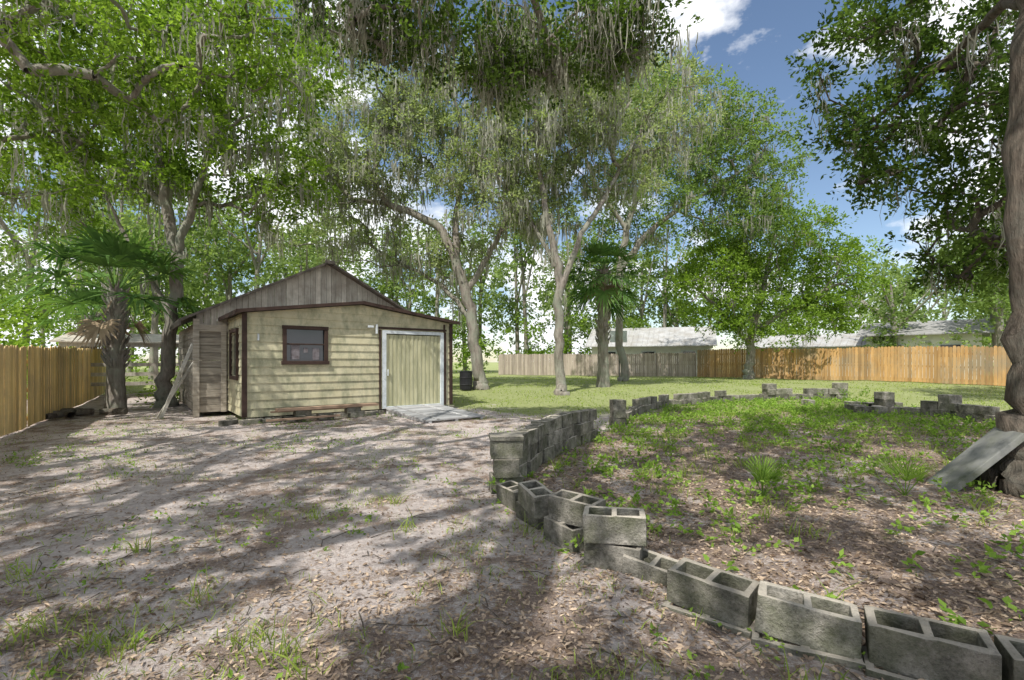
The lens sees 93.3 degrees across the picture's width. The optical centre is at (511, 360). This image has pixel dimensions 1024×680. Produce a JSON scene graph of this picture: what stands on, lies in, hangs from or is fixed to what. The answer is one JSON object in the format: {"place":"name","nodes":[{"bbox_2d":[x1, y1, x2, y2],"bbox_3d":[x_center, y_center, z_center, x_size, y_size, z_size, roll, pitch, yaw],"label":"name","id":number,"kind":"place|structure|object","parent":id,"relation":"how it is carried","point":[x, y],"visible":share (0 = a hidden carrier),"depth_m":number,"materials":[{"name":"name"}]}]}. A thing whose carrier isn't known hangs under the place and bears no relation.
{"place":"outdoors","nodes":[
{"label":"outdoors","id":0,"kind":"place"},
{"bbox_2d":[0,0,1014,361],"label":"sky","id":1,"kind":"structure","parent":0,"point":[755,37],"materials":[{"name":"blue"}]},
{"bbox_2d":[0,362,1023,679],"bbox_3d":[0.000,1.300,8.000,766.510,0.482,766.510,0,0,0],"label":"ground","id":2,"kind":"structure","parent":0,"point":[252,476],"depth_m":4.15,"materials":[{"name":"beige soil"}]},
{"bbox_2d":[0,344,105,436],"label":"wooden privacy fence","id":3,"kind":"object","parent":2,"relation":"on","point":[59,377],"visible":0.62,"depth_m":11.97,"materials":[{"name":"brown wood"}]},
{"bbox_2d":[27,280,142,395],"bbox_3d":[-16.206,-0.824,18.619,3.596,4.559,3.306,0,0,0],"label":"sabal palm","id":4,"kind":"object","parent":2,"relation":"on","point":[92,315],"visible":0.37,"depth_m":18.25,"materials":[{"name":"palm leaf"},{"name":"palm bark"}]},
{"bbox_2d":[46,408,127,419],"bbox_3d":[-11.743,1.386,12.851,2.294,0.207,1.601,0,0,0],"label":"log pile","id":5,"kind":"object","parent":2,"relation":"on","point":[67,412],"visible":0.84,"depth_m":13.18,"materials":[{"name":"brown wood"}]},
{"bbox_2d":[0,221,211,408],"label":"sabal palm","id":6,"kind":"object","parent":2,"relation":"on","point":[112,327],"visible":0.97,"depth_m":13.84,"materials":[{"name":"green plant"}]},
{"bbox_2d":[49,332,178,393],"bbox_3d":[-14.350,0.139,18.750,4.844,2.478,2.279,0,0,-32],"label":"open lean to","id":7,"kind":"object","parent":2,"relation":"on","point":[65,340],"visible":0.27,"depth_m":17.89,"materials":[{"name":"grey wood"}]},
{"bbox_2d":[131,374,179,407],"bbox_3d":[-11.713,1.200,16.272,2.498,1.925,2.295,0,0,39],"label":"shrub","id":8,"kind":"object","parent":2,"relation":"on","point":[155,389],"visible":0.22,"depth_m":16.11,"materials":[{"name":"green plant"}]},
{"bbox_2d":[156,344,192,418],"bbox_3d":[-8.871,0.526,12.796,0.310,1.976,0.859,0,0,45],"label":"leaning board","id":9,"kind":"object","parent":2,"relation":"on","point":[161,414],"visible":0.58,"depth_m":12.72,"materials":[{"name":"grey wood"}]},
{"bbox_2d":[0,0,357,407],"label":"water oak tree","id":10,"kind":"object","parent":2,"relation":"on","point":[164,180],"visible":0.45,"depth_m":15.26,"materials":[{"name":"green plant"}]},
{"bbox_2d":[0,0,359,234],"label":"water oak tree","id":11,"kind":"object","parent":2,"relation":"on","point":[17,33],"visible":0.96,"depth_m":10.66,"materials":[{"name":"green plant"}]},
{"bbox_2d":[169,260,484,426],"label":"wooden shed","id":12,"kind":"structure","parent":2,"relation":"on","point":[323,339],"depth_m":13.02,"materials":[{"name":"yellow wood"}]},
{"bbox_2d":[234,329,323,374],"bbox_3d":[-6.130,-0.210,12.324,2.469,1.180,0.665,0,0,5],"label":"window glass","id":13,"kind":"structure","parent":12,"relation":"in","point":[293,335],"depth_m":12.29,"materials":[{"name":"grey glass"}]},
{"bbox_2d":[291,345,318,359],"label":"window items","id":14,"kind":"structure","parent":12,"relation":"in","point":[294,348],"depth_m":12.14,"materials":[{"name":"white"}]},
{"bbox_2d":[386,335,439,406],"bbox_3d":[-2.846,0.270,14.130,1.820,2.020,0.053,0,0,-38],"label":"door panel","id":15,"kind":"structure","parent":12,"relation":"in","point":[412,362],"depth_m":14.06,"materials":[{"name":"beige metal"}]},
{"bbox_2d":[242,10,579,389],"bbox_3d":[-4.456,-6.627,21.746,15.431,16.218,8.560,0,0,0],"label":"live oak tree","id":16,"kind":"object","parent":2,"relation":"on","point":[403,108],"visible":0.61,"depth_m":20.82,"materials":[{"name":"green plant"}]},
{"bbox_2d":[459,371,472,389],"bbox_3d":[-1.950,0.825,20.500,0.580,0.790,0.580,0,0,0],"label":"black barrel","id":17,"kind":"object","parent":2,"relation":"on","point":[465,377],"visible":1,"depth_m":20.27,"materials":[{"name":"plastic"}]},
{"bbox_2d":[282,0,703,137],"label":"live oak tree","id":18,"kind":"object","parent":2,"relation":"on","point":[612,29],"visible":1,"depth_m":9.10,"materials":[{"name":"green plant"}]},
{"bbox_2d":[0,272,993,399],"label":"shrub thicket","id":19,"kind":"object","parent":2,"relation":"on","point":[16,311],"visible":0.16,"depth_m":29.19,"materials":[{"name":"green plant"}]},
{"bbox_2d":[0,145,1011,379],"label":"distant trees","id":20,"kind":"object","parent":2,"relation":"on","point":[215,254],"visible":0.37,"depth_m":41.69,"materials":[{"name":"green plant"}]},
{"bbox_2d":[0,399,1023,679],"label":"fallen leaves","id":21,"kind":"object","parent":2,"relation":"on","point":[990,613],"depth_m":3.29,"materials":[{"name":"brown plant"}]},
{"bbox_2d":[0,404,1023,679],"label":"grass tufts","id":22,"kind":"object","parent":2,"relation":"on","point":[262,630],"visible":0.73,"depth_m":3.34,"materials":[{"name":"green plant"}]},
{"bbox_2d":[5,386,1023,679],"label":"ground cover weeds","id":23,"kind":"object","parent":2,"relation":"on","point":[819,418],"visible":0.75,"depth_m":7.12,"materials":[{"name":"green plant"}]},
{"bbox_2d":[425,2,733,395],"bbox_3d":[2.728,-5.899,19.332,12.201,15.034,6.527,0,0,-12],"label":"live oak tree","id":24,"kind":"object","parent":2,"relation":"on","point":[638,153],"visible":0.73,"depth_m":18.97,"materials":[{"name":"green plant"}]},
{"bbox_2d":[498,352,695,376],"bbox_3d":[5.668,0.297,35.256,14.550,1.769,0.174,0,0,23],"label":"wooden privacy fence","id":25,"kind":"object","parent":2,"relation":"on","point":[644,364],"visible":0.84,"depth_m":35.05,"materials":[{"name":"grey wood"}]},
{"bbox_2d":[563,238,648,386],"bbox_3d":[4.175,-2.265,22.271,4.509,7.124,4.162,0,0,0],"label":"sabal palm","id":26,"kind":"object","parent":2,"relation":"on","point":[602,291],"visible":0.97,"depth_m":22.02,"materials":[{"name":"green plant"}]},
{"bbox_2d":[610,331,626,376],"bbox_3d":[6.972,-0.424,31.522,0.890,3.075,0.780,0,0,-38],"label":"basketball hoop","id":27,"kind":"object","parent":2,"relation":"on","point":[612,334],"visible":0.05,"depth_m":31.53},
{"bbox_2d":[592,346,709,375],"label":"walls","id":28,"kind":"structure","parent":2,"relation":"on","point":[657,349],"depth_m":37.89,"materials":[{"name":"white paint"}]},
{"bbox_2d":[584,326,716,347],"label":"roof","id":29,"kind":"structure","parent":28,"relation":"on","point":[664,336],"depth_m":38.78,"materials":[{"name":"white metal"}]},
{"bbox_2d":[608,350,696,361],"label":"windows","id":30,"kind":"structure","parent":28,"relation":"attached to","point":[683,351],"depth_m":37.29,"materials":[{"name":"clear glass"}]},
{"bbox_2d":[520,48,816,381],"bbox_3d":[7.663,-7.862,26.665,17.143,18.438,8.525,0,0,0],"label":"live oak tree","id":31,"kind":"object","parent":2,"relation":"on","point":[734,183],"visible":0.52,"depth_m":25.86,"materials":[{"name":"green plant"}]},
{"bbox_2d":[489,383,1023,679],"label":"concrete block wall","id":32,"kind":"structure","parent":2,"relation":"on","point":[822,627],"depth_m":2.90,"materials":[{"name":"grey concrete"}]},
{"bbox_2d":[742,455,796,496],"bbox_3d":[2.790,1.271,5.303,0.572,0.468,0.501,0,0,0],"label":"palmetto plant","id":33,"kind":"object","parent":2,"relation":"on","point":[761,473],"visible":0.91,"depth_m":5.32,"materials":[{"name":"green plant"}]},
{"bbox_2d":[653,178,901,378],"bbox_3d":[14.900,-4.855,28.992,13.552,12.070,8.096,0,0,0],"label":"laurel oak tree","id":34,"kind":"object","parent":2,"relation":"on","point":[808,305],"visible":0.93,"depth_m":27.33,"materials":[{"name":"green plant"}]},
{"bbox_2d":[755,346,863,375],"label":"walls","id":35,"kind":"structure","parent":2,"relation":"on","point":[833,348],"depth_m":34.41,"materials":[{"name":"white paint"}]},
{"bbox_2d":[739,333,865,347],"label":"roof","id":36,"kind":"structure","parent":35,"relation":"on","point":[851,339],"depth_m":35.22,"materials":[{"name":"white metal"}]},
{"bbox_2d":[807,351,848,363],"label":"windows","id":37,"kind":"structure","parent":35,"relation":"attached to","point":[845,358],"depth_m":33.54,"materials":[{"name":"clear glass"}]},
{"bbox_2d":[697,345,1011,385],"bbox_3d":[18.468,0.254,26.365,16.966,2.109,0.172,0,0,44],"label":"wooden privacy fence","id":38,"kind":"object","parent":2,"relation":"on","point":[770,363],"visible":0.91,"depth_m":25.73,"materials":[{"name":"orange wood"}]},
{"bbox_2d":[859,452,940,494],"bbox_3d":[4.304,1.270,5.364,0.706,0.450,0.677,0,0,0],"label":"palmetto plant","id":39,"kind":"object","parent":2,"relation":"on","point":[905,477],"visible":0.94,"depth_m":5.33,"materials":[{"name":"green plant"}]},
{"bbox_2d":[785,0,1023,498],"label":"live oak tree","id":40,"kind":"object","parent":2,"relation":"on","point":[1005,473],"visible":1,"depth_m":8.36,"materials":[{"name":"green plant"}]},
{"bbox_2d":[866,333,981,378],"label":"walls","id":41,"kind":"structure","parent":2,"relation":"on","point":[934,339],"depth_m":29.76,"materials":[{"name":"white paint"}]},
{"bbox_2d":[882,343,962,357],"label":"windows","id":42,"kind":"structure","parent":41,"relation":"attached to","point":[951,344],"depth_m":29.14,"materials":[{"name":"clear glass"}]},
{"bbox_2d":[856,318,994,336],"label":"roof","id":43,"kind":"structure","parent":41,"relation":"on","point":[934,327],"depth_m":30.45,"materials":[{"name":"grey"}]},
{"bbox_2d":[924,195,1010,321],"bbox_3d":[18.310,-2.876,16.360,7.638,8.582,4.799,0,0,0],"label":"laurel oak tree","id":44,"kind":"object","parent":2,"relation":"on","point":[1000,297],"visible":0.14,"depth_m":16.20,"materials":[{"name":"green plant"}]},
{"bbox_2d":[926,427,1023,491],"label":"stone slab","id":45,"kind":"object","parent":2,"relation":"on","point":[984,453],"depth_m":5.53,"materials":[{"name":"grey stone"}]},
{"bbox_2d":[27,376,1012,420],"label":"lawn grass","id":46,"kind":"structure","parent":0,"point":[746,392],"depth_m":21.57,"materials":[{"name":"green plant"}]}
]}

